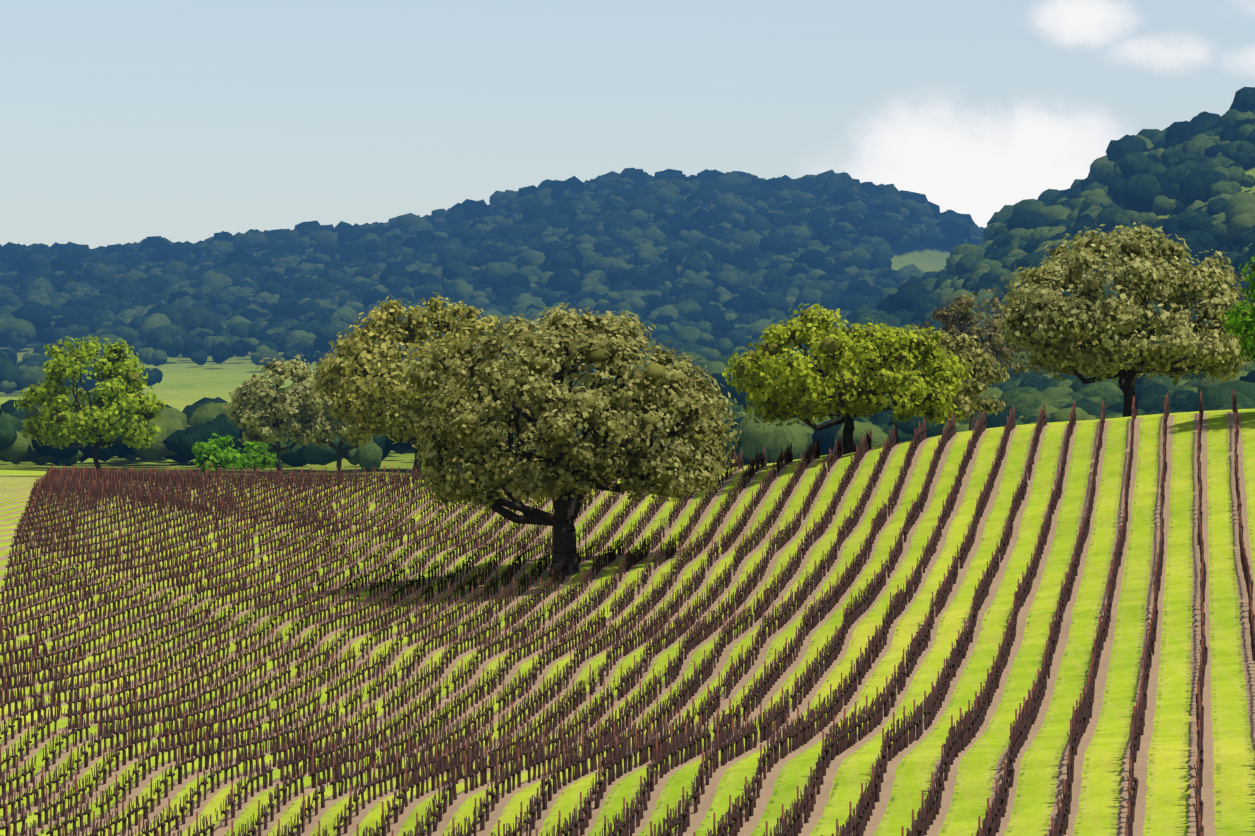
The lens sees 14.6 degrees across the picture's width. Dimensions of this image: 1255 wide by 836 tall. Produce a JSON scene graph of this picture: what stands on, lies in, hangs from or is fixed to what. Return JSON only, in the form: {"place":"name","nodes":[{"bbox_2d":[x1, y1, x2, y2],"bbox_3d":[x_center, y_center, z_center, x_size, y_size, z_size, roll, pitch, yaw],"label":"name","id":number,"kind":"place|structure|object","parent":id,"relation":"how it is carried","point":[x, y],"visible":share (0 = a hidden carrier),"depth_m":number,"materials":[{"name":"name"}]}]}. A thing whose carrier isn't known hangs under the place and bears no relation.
{"place":"outdoors","nodes":[
{"label":"outdoors","id":0,"kind":"place"},
{"bbox_2d":[0,164,1254,835],"bbox_3d":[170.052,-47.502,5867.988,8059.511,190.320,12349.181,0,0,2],"label":"terrain","id":1,"kind":"structure","parent":0,"point":[1164,768],"depth_m":273.17,"materials":[{"name":"green plant"}]},
{"bbox_2d":[14,335,167,471],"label":"oak tree","id":2,"kind":"object","parent":1,"relation":"on","point":[113,407],"visible":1,"depth_m":646.18,"materials":[{"name":"green plant"}]},
{"bbox_2d":[188,433,243,471],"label":"bush","id":3,"kind":"object","parent":1,"relation":"on","point":[206,456],"visible":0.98,"depth_m":636.97,"materials":[{"name":"green plant"}]},
{"bbox_2d":[232,441,277,473],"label":"bush","id":4,"kind":"object","parent":1,"relation":"on","point":[257,455],"visible":0.94,"depth_m":646.69,"materials":[{"name":"green plant"}]},
{"bbox_2d":[223,354,326,474],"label":"oak tree","id":5,"kind":"object","parent":1,"relation":"on","point":[271,415],"visible":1,"depth_m":685.95,"materials":[{"name":"green plant"}]},
{"bbox_2d":[291,352,381,477],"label":"oak tree","id":6,"kind":"object","parent":1,"relation":"on","point":[332,428],"visible":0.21,"depth_m":695.22,"materials":[{"name":"green plant"}]},
{"bbox_2d":[312,292,532,479],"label":"oak tree","id":7,"kind":"object","parent":1,"relation":"on","point":[352,365],"visible":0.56,"depth_m":527.85,"materials":[{"name":"green plant"}]},
{"bbox_2d":[392,303,745,576],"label":"oak tree","id":8,"kind":"object","parent":1,"relation":"on","point":[567,470],"visible":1,"depth_m":350.10,"materials":[{"name":"green plant"}]},
{"bbox_2d":[0,87,1254,469],"bbox_3d":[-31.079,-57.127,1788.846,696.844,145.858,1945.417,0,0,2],"label":"forest trees","id":9,"kind":"object","parent":1,"relation":"on","point":[712,271],"visible":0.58,"depth_m":1920.36,"materials":[{"name":"green plant"}]},
{"bbox_2d":[0,395,1254,835],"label":"vines","id":10,"kind":"object","parent":1,"relation":"on","point":[974,719],"visible":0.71,"depth_m":290.08,"materials":[{"name":"brown plant"}]},
{"bbox_2d":[0,390,1254,835],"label":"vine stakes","id":11,"kind":"object","parent":1,"relation":"on","point":[642,556],"visible":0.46,"depth_m":291.28,"materials":[{"name":"red wood"}]},
{"bbox_2d":[0,389,1254,835],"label":"vine posts","id":12,"kind":"object","parent":1,"relation":"on","point":[1246,565],"visible":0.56,"depth_m":283.25,"materials":[{"name":"brown wood"}]},
{"bbox_2d":[722,303,973,453],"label":"oak tree","id":13,"kind":"object","parent":1,"relation":"on","point":[795,384],"visible":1,"depth_m":390.93,"materials":[{"name":"green plant"}]},
{"bbox_2d":[909,328,1009,422],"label":"oak tree","id":14,"kind":"object","parent":1,"relation":"on","point":[970,351],"visible":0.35,"depth_m":439.89,"materials":[{"name":"green plant"}]},
{"bbox_2d":[912,288,1026,430],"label":"oak tree","id":15,"kind":"object","parent":1,"relation":"on","point":[963,311],"visible":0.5,"depth_m":635.40,"materials":[{"name":"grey plant"}]},
{"bbox_2d":[995,220,1254,416],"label":"oak tree","id":16,"kind":"object","parent":1,"relation":"on","point":[1080,329],"visible":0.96,"depth_m":401.67,"materials":[{"name":"green plant"}]},
{"bbox_2d":[1220,255,1254,362],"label":"oak tree","id":17,"kind":"object","parent":1,"relation":"on","point":[1241,317],"visible":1,"depth_m":346.87,"materials":[{"name":"green plant"}]},
{"bbox_2d":[0,0,1254,248],"label":"sky","id":18,"kind":"structure","parent":0,"point":[122,122],"materials":[{"name":"blue"}]}
]}

